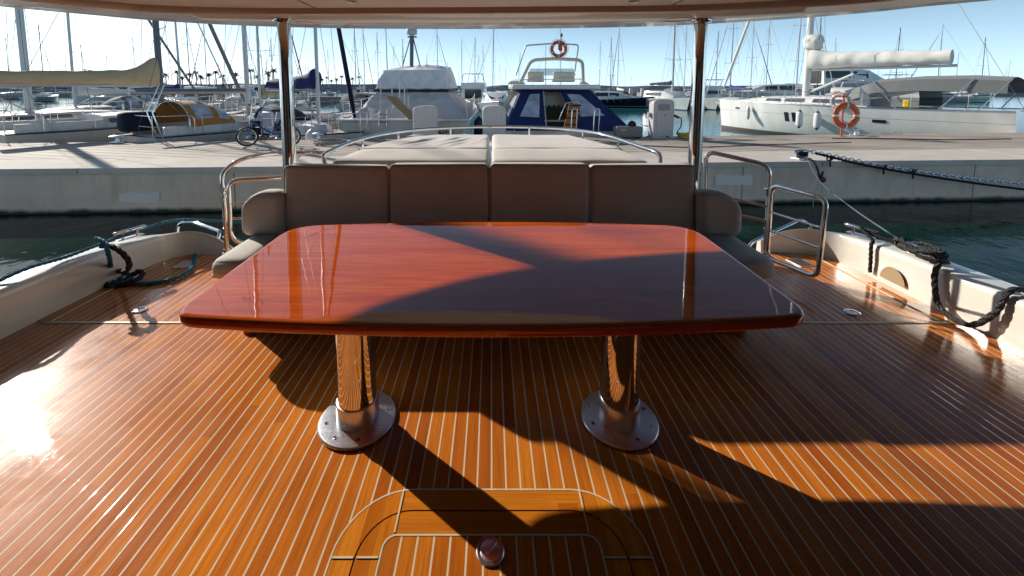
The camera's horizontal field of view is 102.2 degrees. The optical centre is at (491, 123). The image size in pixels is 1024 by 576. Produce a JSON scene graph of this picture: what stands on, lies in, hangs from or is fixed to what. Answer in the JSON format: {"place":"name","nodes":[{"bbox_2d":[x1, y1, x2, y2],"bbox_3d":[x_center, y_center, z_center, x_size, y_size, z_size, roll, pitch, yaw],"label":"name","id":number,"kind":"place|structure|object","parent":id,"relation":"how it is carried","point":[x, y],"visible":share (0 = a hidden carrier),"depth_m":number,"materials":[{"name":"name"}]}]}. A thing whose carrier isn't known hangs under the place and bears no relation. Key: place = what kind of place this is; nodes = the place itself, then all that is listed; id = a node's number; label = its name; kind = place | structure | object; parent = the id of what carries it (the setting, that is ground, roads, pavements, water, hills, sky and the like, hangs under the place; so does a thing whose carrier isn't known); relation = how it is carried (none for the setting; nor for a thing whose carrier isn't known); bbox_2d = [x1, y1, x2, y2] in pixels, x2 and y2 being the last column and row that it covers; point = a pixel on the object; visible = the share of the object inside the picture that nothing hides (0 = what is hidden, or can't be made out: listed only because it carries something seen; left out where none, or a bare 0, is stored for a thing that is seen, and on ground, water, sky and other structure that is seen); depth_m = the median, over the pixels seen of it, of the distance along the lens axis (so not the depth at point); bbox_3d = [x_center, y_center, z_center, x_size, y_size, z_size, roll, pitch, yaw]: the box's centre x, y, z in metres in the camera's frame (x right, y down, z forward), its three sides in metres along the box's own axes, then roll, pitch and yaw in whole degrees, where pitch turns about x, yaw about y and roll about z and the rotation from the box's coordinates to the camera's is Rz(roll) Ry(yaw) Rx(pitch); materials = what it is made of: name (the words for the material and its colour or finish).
{"place":"outdoors","nodes":[
{"label":"outdoors","id":0,"kind":"place"},
{"bbox_2d":[224,96,343,103],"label":"pontoon path","id":1,"kind":"structure","parent":0,"point":[327,99],"depth_m":63.58,"materials":[{"name":"concrete"}]},
{"bbox_2d":[312,138,346,145],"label":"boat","id":2,"kind":"object","parent":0,"point":[328,141],"visible":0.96,"depth_m":11.10,"materials":[{"name":"white plastic"}]},
{"bbox_2d":[0,251,1023,575],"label":"deck","id":3,"kind":"structure","parent":0,"point":[792,451],"depth_m":1.81,"materials":[{"name":"brown wood"}]},
{"bbox_2d":[37,260,164,320],"bbox_3d":[-3.010,1.269,3.233,0.160,0.001,0.980,0,5,0],"label":"deck margin surface","id":4,"kind":"object","parent":3,"relation":"on","point":[59,312],"visible":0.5,"depth_m":2.96,"materials":[{"name":"brown wood"}]},
{"bbox_2d":[39,321,180,323],"bbox_3d":[-2.340,1.315,2.730,1.280,0.006,0.018,0,5,0],"label":"deck seam marking","id":5,"kind":"object","parent":3,"relation":"on","point":[110,322],"visible":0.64,"depth_m":2.73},
{"bbox_2d":[94,236,196,287],"bbox_3d":[-2.775,1.043,3.388,0.471,0.432,0.688,4,7,41],"label":"coiled rope","id":6,"kind":"object","parent":3,"relation":"on","point":[104,243],"visible":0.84,"depth_m":3.24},
{"bbox_2d":[219,151,323,254],"bbox_3d":[-1.998,0.691,3.835,0.891,0.862,0.166,-3,6,-33],"label":"side rail","id":7,"kind":"object","parent":3,"relation":"on","point":[223,189],"visible":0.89,"depth_m":3.59,"materials":[{"name":"metal"}]},
{"bbox_2d":[226,176,281,243],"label":"side gate","id":8,"kind":"structure","parent":7,"relation":"attached to","point":[233,238],"depth_m":3.54,"materials":[{"name":"metal"}]},
{"bbox_2d":[272,18,296,189],"bbox_3d":[-1.583,0.234,3.233,0.160,2.062,0.160,0,5,0],"label":"canopy post","id":9,"kind":"object","parent":3,"relation":"on","point":[286,84],"visible":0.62,"depth_m":3.15,"materials":[{"name":"metal"}]},
{"bbox_2d":[212,142,745,333],"bbox_3d":[0.000,0.772,3.751,3.600,0.901,2.382,0,5,0],"label":"sofa base","id":10,"kind":"object","parent":3,"relation":"on","point":[490,151],"visible":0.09,"depth_m":2.60,"materials":[{"name":"brown wood"}]},
{"bbox_2d":[212,234,279,278],"bbox_3d":[-1.635,0.890,2.838,0.282,0.153,0.592,0,5,0],"label":"seat cushion","id":11,"kind":"object","parent":10,"relation":"on","point":[223,265],"visible":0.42,"depth_m":2.64,"materials":[{"name":"beige fabric"}]},
{"bbox_2d":[242,189,285,234],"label":"armrest cushion","id":12,"kind":"object","parent":11,"relation":"on","point":[263,212],"visible":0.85,"depth_m":2.97,"materials":[{"name":"beige fabric"}]},
{"bbox_2d":[332,149,489,165],"bbox_3d":[-0.616,0.311,3.340,1.200,0.171,0.418,0,5,0],"label":"sunpad cushion","id":13,"kind":"object","parent":10,"relation":"on","point":[390,157],"visible":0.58,"depth_m":3.25,"materials":[{"name":"fabric"}]},
{"bbox_2d":[358,134,488,150],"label":"sunpad cushion","id":14,"kind":"object","parent":10,"relation":"on","point":[462,141],"visible":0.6,"depth_m":3.85,"materials":[{"name":"fabric"}]},
{"bbox_2d":[321,125,662,163],"bbox_3d":[0.005,0.212,4.044,2.705,0.253,1.614,0,5,0],"label":"sunpad rail","id":15,"kind":"object","parent":10,"relation":"on","point":[397,132],"visible":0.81,"depth_m":4.27,"materials":[{"name":"metal"}]},
{"bbox_2d":[492,134,622,150],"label":"sunpad cushion","id":16,"kind":"object","parent":10,"relation":"on","point":[505,141],"visible":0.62,"depth_m":3.90,"materials":[{"name":"fabric"}]},
{"bbox_2d":[491,148,646,164],"bbox_3d":[0.596,0.310,3.340,1.200,0.174,0.418,0,5,0],"label":"sunpad cushion","id":17,"kind":"object","parent":10,"relation":"on","point":[586,156],"visible":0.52,"depth_m":3.27,"materials":[{"name":"fabric"}]},
{"bbox_2d":[703,234,774,278],"bbox_3d":[1.645,0.891,2.839,0.322,0.155,0.592,0,5,0],"label":"seat cushion","id":18,"kind":"object","parent":10,"relation":"on","point":[761,265],"visible":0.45,"depth_m":2.64,"materials":[{"name":"beige fabric"}]},
{"bbox_2d":[695,189,741,234],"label":"armrest cushion","id":19,"kind":"object","parent":18,"relation":"on","point":[718,212],"visible":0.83,"depth_m":2.97,"materials":[{"name":"beige fabric"}]},
{"bbox_2d":[179,222,803,451],"bbox_3d":[0.000,1.003,1.944,2.295,0.758,1.086,0,5,0],"label":"dining table","id":20,"kind":"object","parent":3,"relation":"on","point":[356,289],"visible":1,"depth_m":1.75,"materials":[{"name":"brown wood"}]},
{"bbox_2d":[323,489,659,575],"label":"deck hatch","id":21,"kind":"object","parent":3,"relation":"on","point":[491,532],"visible":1,"depth_m":1.42,"materials":[{"name":"brown wood"}]},
{"bbox_2d":[688,18,711,189],"bbox_3d":[1.594,0.234,3.233,0.160,2.062,0.160,0,5,0],"label":"canopy post","id":22,"kind":"object","parent":3,"relation":"on","point":[698,78],"visible":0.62,"depth_m":3.16,"materials":[{"name":"metal"}]},
{"bbox_2d":[703,151,771,256],"bbox_3d":[2.124,0.691,3.579,0.542,0.893,0.079,3,6,27],"label":"side rail","id":23,"kind":"object","parent":3,"relation":"on","point":[765,166],"visible":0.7,"depth_m":3.51,"materials":[{"name":"metal"}]},
{"bbox_2d":[765,184,828,276],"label":"side gate","id":24,"kind":"structure","parent":23,"relation":"attached to","point":[822,227],"depth_m":3.19,"materials":[{"name":"metal"}]},
{"bbox_2d":[786,258,814,266],"bbox_3d":[2.737,1.230,3.662,0.140,0.007,0.160,-1,5,-8],"label":"deck plate","id":25,"kind":"object","parent":3,"relation":"on","point":[799,262],"visible":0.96,"depth_m":3.66,"materials":[{"name":"metal"}]},
{"bbox_2d":[802,321,953,323],"bbox_3d":[2.425,1.315,2.730,1.250,0.006,0.018,0,5,0],"label":"deck seam marking","id":26,"kind":"object","parent":3,"relation":"on","point":[877,322],"visible":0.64,"depth_m":2.73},
{"bbox_2d":[823,260,938,320],"bbox_3d":[2.976,1.270,3.233,0.008,0.007,0.980,0,5,0],"label":"deck seam marking","id":27,"kind":"object","parent":3,"relation":"on","point":[883,292],"visible":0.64,"depth_m":3.13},
{"bbox_2d":[824,260,951,320],"bbox_3d":[3.060,1.269,3.233,0.160,0.001,0.980,0,5,0],"label":"deck margin surface","id":28,"kind":"object","parent":3,"relation":"on","point":[916,303],"visible":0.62,"depth_m":3.13,"materials":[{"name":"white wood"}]},
{"bbox_2d":[0,91,1023,286],"bbox_3d":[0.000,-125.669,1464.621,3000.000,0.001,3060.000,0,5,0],"label":"water","id":29,"kind":"structure","parent":0,"point":[985,236],"depth_m":7.50,"materials":[{"name":"teal liquid"}]},
{"bbox_2d":[0,37,40,98],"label":"sailing boat","id":30,"kind":"object","parent":29,"relation":"on","point":[11,94],"visible":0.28,"depth_m":89.22,"materials":[{"name":"metal"}]},
{"bbox_2d":[18,24,58,102],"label":"sailing boat","id":31,"kind":"object","parent":29,"relation":"on","point":[42,97],"visible":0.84,"depth_m":72.40,"materials":[{"name":"metal"}]},
{"bbox_2d":[0,13,157,111],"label":"sailing boat","id":32,"kind":"object","parent":29,"relation":"on","point":[93,92],"visible":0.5,"depth_m":24.87,"materials":[{"name":"white plastic"}]},
{"bbox_2d":[0,8,212,121],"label":"sailing boat","id":33,"kind":"object","parent":29,"relation":"on","point":[22,46],"visible":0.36,"depth_m":16.14,"materials":[{"name":"white plastic"}]},
{"bbox_2d":[70,77,165,105],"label":"motor boat","id":34,"kind":"object","parent":29,"relation":"on","point":[79,99],"visible":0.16,"depth_m":48.34,"materials":[{"name":"plastic"}]},
{"bbox_2d":[0,12,255,142],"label":"sailing boat","id":35,"kind":"object","parent":29,"relation":"on","point":[97,127],"visible":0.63,"depth_m":13.72,"materials":[{"name":"white plastic"}]},
{"bbox_2d":[88,21,236,110],"bbox_3d":[-24.154,-6.367,31.278,2.983,12.853,10.038,2,5,20],"label":"sailing boat","id":36,"kind":"object","parent":29,"relation":"on","point":[176,86],"visible":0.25,"depth_m":31.66,"materials":[{"name":"white plastic"}]},
{"bbox_2d":[165,78,225,101],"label":"motor boat","id":37,"kind":"object","parent":29,"relation":"on","point":[206,99],"visible":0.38,"depth_m":44.20,"materials":[{"name":"plastic"}]},
{"bbox_2d":[191,24,226,100],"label":"sailing boat","id":38,"kind":"object","parent":29,"relation":"on","point":[205,63],"visible":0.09,"depth_m":57.46,"materials":[{"name":"white plastic"}]},
{"bbox_2d":[115,21,369,141],"bbox_3d":[-8.379,-5.336,16.638,3.238,13.352,10.960,3,6,27],"label":"sailing boat","id":39,"kind":"object","parent":29,"relation":"on","point":[166,120],"visible":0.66,"depth_m":13.45,"materials":[{"name":"white plastic"}]},
{"bbox_2d":[225,77,265,102],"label":"motor boat","id":40,"kind":"object","parent":29,"relation":"on","point":[253,94],"visible":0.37,"depth_m":44.95,"materials":[{"name":"plastic"}]},
{"bbox_2d":[202,26,316,112],"bbox_3d":[-14.117,-5.329,25.159,2.673,11.853,9.038,1,5,8],"label":"sailing boat","id":41,"kind":"object","parent":29,"relation":"on","point":[262,91],"visible":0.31,"depth_m":25.17,"materials":[{"name":"white plastic"}]},
{"bbox_2d":[224,27,310,110],"bbox_3d":[-18.582,-7.002,35.672,3.076,13.353,10.337,0,5,5],"label":"sailing boat","id":42,"kind":"object","parent":29,"relation":"on","point":[273,100],"visible":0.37,"depth_m":34.12,"materials":[{"name":"white plastic"}]},
{"bbox_2d":[242,28,367,140],"bbox_3d":[-6.472,-3.851,14.006,5.589,10.852,2.489,3,6,30],"label":"sailing boat","id":43,"kind":"object","parent":29,"relation":"on","point":[306,125],"visible":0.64,"depth_m":13.89,"materials":[{"name":"white plastic"}]},
{"bbox_2d":[336,80,374,111],"bbox_3d":[-11.938,-2.874,42.389,3.038,3.957,9.275,1,5,15],"label":"motor boat","id":44,"kind":"object","parent":29,"relation":"on","point":[345,97],"visible":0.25,"depth_m":38.42,"materials":[{"name":"plastic"}]},
{"bbox_2d":[0,83,751,90],"bbox_3d":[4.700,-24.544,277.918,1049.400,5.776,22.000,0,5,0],"label":"breakwater wall","id":45,"kind":"structure","parent":29,"relation":"in","point":[341,87],"depth_m":270.91,"materials":[{"name":"grey concrete"}]},
{"bbox_2d":[336,29,482,138],"bbox_3d":[-2.662,-1.429,19.169,4.784,5.125,12.281,0,5,0],"label":"covered motor yacht","id":46,"kind":"object","parent":29,"relation":"on","point":[397,97],"visible":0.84,"depth_m":14.55,"materials":[{"name":"plastic"}]},
{"bbox_2d":[461,70,490,110],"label":"motor boat","id":47,"kind":"object","parent":29,"relation":"on","point":[471,89],"visible":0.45,"depth_m":45.25,"materials":[{"name":"plastic"}]},
{"bbox_2d":[477,73,507,111],"bbox_3d":[0.357,-2.335,35.024,3.138,4.167,9.820,0,5,-2],"label":"motor boat","id":48,"kind":"object","parent":29,"relation":"on","point":[493,98],"visible":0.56,"depth_m":33.97,"materials":[{"name":"plastic"}]},
{"bbox_2d":[503,33,627,136],"bbox_3d":[2.235,-1.150,18.219,4.760,4.736,10.586,0,5,-5],"label":"flybridge motor boat","id":49,"kind":"object","parent":29,"relation":"on","point":[568,106],"visible":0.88,"depth_m":14.64,"materials":[{"name":"plastic"}]},
{"bbox_2d":[549,39,568,58],"bbox_3d":[2.397,-2.669,14.723,0.706,0.695,0.109,0,5,0],"label":"life ring","id":50,"kind":"object","parent":49,"relation":"hanging from","point":[554,43],"visible":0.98,"depth_m":14.69,"materials":[{"name":"plastic"}]},
{"bbox_2d":[610,27,629,95],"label":"sailing boat","id":51,"kind":"object","parent":29,"relation":"on","point":[620,89],"visible":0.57,"depth_m":65.23,"materials":[{"name":"metal"}]},
{"bbox_2d":[594,81,653,107],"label":"motor boat","id":52,"kind":"object","parent":29,"relation":"on","point":[614,99],"visible":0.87,"depth_m":51.05,"materials":[{"name":"plastic"}]},
{"bbox_2d":[643,25,718,110],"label":"catamaran","id":53,"kind":"object","parent":29,"relation":"on","point":[680,99],"visible":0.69,"depth_m":48.80,"materials":[{"name":"plastic"}]},
{"bbox_2d":[685,79,725,97],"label":"motor boat","id":54,"kind":"object","parent":29,"relation":"on","point":[712,90],"visible":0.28,"depth_m":57.60,"materials":[{"name":"plastic"}]},
{"bbox_2d":[706,22,762,109],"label":"sailing boat","id":55,"kind":"object","parent":29,"relation":"on","point":[736,90],"visible":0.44,"depth_m":44.76,"materials":[{"name":"white metal"}]},
{"bbox_2d":[726,23,771,87],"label":"sailing boat","id":56,"kind":"object","parent":29,"relation":"on","point":[754,57],"visible":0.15,"depth_m":65.23,"materials":[{"name":"metal"}]},
{"bbox_2d":[721,69,812,97],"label":"motor boat","id":57,"kind":"object","parent":29,"relation":"on","point":[769,88],"visible":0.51,"depth_m":59.94,"materials":[{"name":"plastic"}]},
{"bbox_2d":[772,18,830,95],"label":"sailing boat","id":58,"kind":"object","parent":29,"relation":"on","point":[801,86],"visible":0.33,"depth_m":47.17,"materials":[{"name":"white metal"}]},
{"bbox_2d":[809,80,865,95],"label":"motor boat","id":59,"kind":"object","parent":29,"relation":"on","point":[847,90],"visible":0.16,"depth_m":42.19,"materials":[{"name":"plastic"}]},
{"bbox_2d":[798,49,921,94],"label":"motor boat","id":60,"kind":"object","parent":29,"relation":"on","point":[868,76],"visible":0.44,"depth_m":79.71,"materials":[{"name":"plastic"}]},
{"bbox_2d":[718,3,1023,134],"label":"sailing yacht","id":61,"kind":"object","parent":29,"relation":"on","point":[889,106],"visible":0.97,"depth_m":17.82,"materials":[{"name":"plastic"}]},
{"bbox_2d":[912,25,990,102],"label":"sailing boat","id":62,"kind":"object","parent":29,"relation":"on","point":[959,96],"visible":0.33,"depth_m":70.93,"materials":[{"name":"metal"}]},
{"bbox_2d":[963,37,992,95],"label":"sailing boat","id":63,"kind":"object","parent":29,"relation":"on","point":[980,94],"visible":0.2,"depth_m":90.87,"materials":[{"name":"metal"}]},
{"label":"hull sides","id":64,"kind":"structure","parent":29,"relation":"on","visible":0},
{"bbox_2d":[0,231,233,339],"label":"bulwark","id":65,"kind":"object","parent":64,"relation":"attached to","point":[30,296],"visible":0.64,"depth_m":3.02,"materials":[{"name":"white plastic"}]},
{"bbox_2d":[0,218,241,281],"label":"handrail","id":66,"kind":"object","parent":65,"relation":"on","point":[10,275],"visible":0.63,"depth_m":3.19,"materials":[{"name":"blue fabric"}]},
{"bbox_2d":[99,243,145,287],"bbox_3d":[-2.915,1.078,3.242,0.618,0.391,0.274,1,5,17],"label":"rope loop","id":67,"kind":"object","parent":65,"relation":"hanging from","point":[122,253],"visible":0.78,"depth_m":3.19,"materials":[{"name":"black fabric"}]},
{"bbox_2d":[112,225,146,241],"bbox_3d":[-3.060,0.925,3.494,0.055,0.080,0.244,2,5,20],"label":"mooring cleat","id":68,"kind":"object","parent":65,"relation":"on","point":[135,229],"visible":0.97,"depth_m":3.48,"materials":[{"name":"metal"}]},
{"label":"wing wall","id":69,"kind":"structure","parent":65,"relation":"on","visible":0},
{"bbox_2d":[0,0,989,28],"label":"hardtop canopy","id":70,"kind":"object","parent":69,"relation":"on","point":[448,14],"visible":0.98,"depth_m":2.91,"materials":[{"name":"metal"}]},
{"bbox_2d":[756,229,1023,352],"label":"bulwark","id":71,"kind":"object","parent":64,"relation":"attached to","point":[966,294],"visible":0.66,"depth_m":2.98,"materials":[{"name":"white plastic"}]},
{"bbox_2d":[844,223,878,238],"bbox_3d":[3.160,0.918,3.533,0.055,0.080,0.244,-2,5,-20],"label":"mooring cleat","id":72,"kind":"object","parent":71,"relation":"on","point":[853,226],"visible":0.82,"depth_m":3.55,"materials":[{"name":"metal"}]},
{"bbox_2d":[859,226,893,272],"bbox_3d":[3.187,1.043,3.414,0.186,0.332,0.207,2,5,18],"label":"black line","id":73,"kind":"object","parent":72,"relation":"attached to","point":[867,233],"visible":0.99,"depth_m":3.36,"materials":[{"name":"fabric"}]},
{"bbox_2d":[900,240,945,262],"bbox_3d":[3.200,0.950,3.075,0.055,0.080,0.304,-1,5,-7],"label":"mooring cleat","id":74,"kind":"object","parent":71,"relation":"on","point":[919,246],"visible":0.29,"depth_m":3.11,"materials":[{"name":"metal"}]},
{"bbox_2d":[893,237,949,261],"bbox_3d":[3.189,0.933,3.073,0.190,0.103,0.331,0,5,0],"label":"coiled rope","id":75,"kind":"object","parent":74,"relation":"on","point":[937,253],"visible":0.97,"depth_m":3.02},
{"bbox_2d":[931,260,1023,327],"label":"rope loop","id":76,"kind":"object","parent":71,"relation":"hanging from","point":[1002,301],"visible":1,"depth_m":2.64,"materials":[{"name":"black fabric"}]},
{"bbox_2d":[0,164,1023,214],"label":"quay","id":77,"kind":"structure","parent":0,"point":[30,194],"depth_m":8.23,"materials":[{"name":"concrete"}]},
{"bbox_2d":[119,192,159,202],"bbox_3d":[-6.912,1.446,8.102,0.774,0.215,0.001,0,5,-3],"label":"wall patch","id":78,"kind":"object","parent":77,"relation":"attached to","point":[137,197],"visible":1,"depth_m":8.10,"materials":[{"name":"grey concrete"}]},
{"bbox_2d":[0,148,1023,174],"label":"quay kerb","id":79,"kind":"structure","parent":77,"relation":"on","point":[1006,156],"depth_m":8.82,"materials":[{"name":"concrete"}]},
{"bbox_2d":[791,149,811,159],"bbox_3d":[6.724,0.662,8.951,0.409,0.220,0.220,-1,5,-11],"label":"mooring bollard","id":80,"kind":"object","parent":79,"relation":"on","point":[797,152],"visible":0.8,"depth_m":8.90,"materials":[{"name":"metal"}]},
{"bbox_2d":[806,156,895,237],"bbox_3d":[4.972,0.853,6.049,0.061,0.330,6.640,3,6,32],"label":"mooring line","id":81,"kind":"object","parent":80,"relation":"attached to","point":[888,232],"visible":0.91,"depth_m":4.73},
{"bbox_2d":[807,150,1023,185],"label":"mooring chain","id":82,"kind":"object","parent":79,"relation":"attached to","point":[944,175],"visible":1,"depth_m":8.61,"materials":[{"name":"metal"}]},
{"bbox_2d":[815,152,1023,190],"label":"mooring line","id":83,"kind":"object","parent":82,"relation":"attached to","point":[916,174],"visible":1,"depth_m":8.59,"materials":[{"name":"black fabric"}]},
{"bbox_2d":[0,133,1023,159],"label":"quay boards surface","id":84,"kind":"object","parent":77,"relation":"on","point":[107,150],"depth_m":11.12,"materials":[{"name":"grey concrete"}]},
{"bbox_2d":[236,103,300,146],"bbox_3d":[-5.880,0.034,10.921,1.609,1.127,0.563,-1,5,-6],"label":"folding bicycle","id":85,"kind":"object","parent":84,"relation":"on","point":[248,128],"visible":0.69,"depth_m":10.90,"materials":[{"name":"blue metal"}]},
{"bbox_2d":[413,105,438,134],"bbox_3d":[-2.048,-0.071,12.906,0.758,0.992,0.394,0,5,-2],"label":"service pedestal","id":86,"kind":"object","parent":84,"relation":"on","point":[424,116],"visible":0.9,"depth_m":12.71,"materials":[{"name":"plastic"}]},
{"bbox_2d":[483,105,505,137],"bbox_3d":[0.081,-0.076,12.990,0.723,0.988,0.376,0,5,-2],"label":"service pedestal","id":87,"kind":"object","parent":84,"relation":"on","point":[494,114],"visible":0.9,"depth_m":12.80,"materials":[{"name":"plastic"}]},
{"bbox_2d":[614,121,642,138],"bbox_3d":[4.222,0.171,12.757,0.800,0.535,0.349,0,5,0],"label":"quay box","id":88,"kind":"object","parent":84,"relation":"on","point":[631,129],"visible":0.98,"depth_m":12.60,"materials":[{"name":"grey plastic"}]},
{"bbox_2d":[646,99,678,138],"bbox_3d":[5.286,-0.158,12.734,0.957,1.196,0.405,0,5,-2],"label":"service pedestal","id":89,"kind":"object","parent":84,"relation":"on","point":[661,115],"visible":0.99,"depth_m":12.57,"materials":[{"name":"grey plastic"}]},
{"bbox_2d":[656,112,671,131],"bbox_3d":[5.259,-0.048,12.567,0.468,0.598,0.014,0,5,-2],"label":"service door","id":90,"kind":"structure","parent":89,"relation":"in","point":[664,123],"depth_m":12.56,"materials":[{"name":"grey plastic"}]},
{"bbox_2d":[595,140,848,147],"bbox_3d":[6.574,0.557,11.241,7.168,0.025,1.355,0,5,3],"label":"quay cable","id":91,"kind":"object","parent":84,"relation":"on","point":[733,145],"visible":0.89,"depth_m":11.18,"materials":[{"name":"grey rubber"}]},
{"bbox_2d":[835,93,846,135],"bbox_3d":[11.252,-0.299,13.232,0.200,1.390,0.200,0,5,0],"label":"life ring pole","id":92,"kind":"object","parent":84,"relation":"on","point":[842,114],"visible":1,"depth_m":13.22,"materials":[{"name":"metal"}]},
{"bbox_2d":[832,101,859,129],"bbox_3d":[11.252,-0.263,13.104,0.895,0.895,0.146,0,5,0],"label":"life ring","id":93,"kind":"object","parent":92,"relation":"hanging from","point":[852,122],"visible":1,"depth_m":13.06,"materials":[{"name":"plastic"}]},
{"bbox_2d":[832,138,1010,139],"bbox_3d":[13.005,0.457,12.391,5.272,0.030,0.249,0,5,2],"label":"quay cable","id":94,"kind":"object","parent":84,"relation":"on","point":[916,139],"visible":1,"depth_m":12.37,"materials":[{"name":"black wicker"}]},
{"bbox_2d":[715,174,751,184],"bbox_3d":[5.104,1.179,8.694,0.820,0.241,0.001,0,5,-3],"label":"wall patch","id":95,"kind":"object","parent":77,"relation":"attached to","point":[720,179],"visible":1,"depth_m":8.69,"materials":[{"name":"grey concrete"}]},
{"bbox_2d":[0,0,1023,85],"label":"sky","id":96,"kind":"structure","parent":0,"point":[645,49],"materials":[{"name":"blue"}]},
{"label":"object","id":97,"kind":"structure","parent":0,"visible":0},
{"bbox_2d":[176,221,221,238],"bbox_3d":[-3.003,1.137,4.246,0.828,0.216,0.104,3,6,30],"label":"stair handrail","id":98,"kind":"object","parent":97,"relation":"on","point":[218,231],"visible":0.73,"depth_m":4.26,"materials":[{"name":"metal"}]},
{"bbox_2d":[748,219,811,245],"bbox_3d":[2.971,1.135,4.252,0.977,0.218,0.071,-2,5,-22],"label":"stair handrail","id":99,"kind":"object","parent":97,"relation":"on","point":[752,242],"visible":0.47,"depth_m":4.24,"materials":[{"name":"metal"}]},
{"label":"seat cushion","id":100,"kind":"object","parent":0,"visible":0},
{"bbox_2d":[284,163,389,231],"bbox_3d":[-1.140,0.557,3.086,0.772,0.517,0.170,0,5,0],"label":"back cushion","id":101,"kind":"object","parent":100,"relation":"on","point":[325,194],"visible":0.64,"depth_m":3.02,"materials":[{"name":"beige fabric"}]},
{"bbox_2d":[389,162,488,222],"bbox_3d":[-0.385,0.552,3.086,0.737,0.525,0.169,0,5,0],"label":"back cushion","id":102,"kind":"object","parent":100,"relation":"on","point":[419,192],"visible":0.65,"depth_m":3.02,"materials":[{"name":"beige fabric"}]},
{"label":"seat cushion","id":103,"kind":"object","parent":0,"visible":0},
{"bbox_2d":[489,162,589,222],"bbox_3d":[0.352,0.551,3.084,0.737,0.528,0.170,0,5,0],"label":"back cushion","id":104,"kind":"object","parent":103,"relation":"on","point":[539,191],"visible":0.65,"depth_m":3.02,"materials":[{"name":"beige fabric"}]},
{"bbox_2d":[588,163,695,230],"bbox_3d":[1.110,0.554,3.086,0.779,0.522,0.171,0,5,0],"label":"back cushion","id":105,"kind":"object","parent":103,"relation":"on","point":[646,193],"visible":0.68,"depth_m":3.02,"materials":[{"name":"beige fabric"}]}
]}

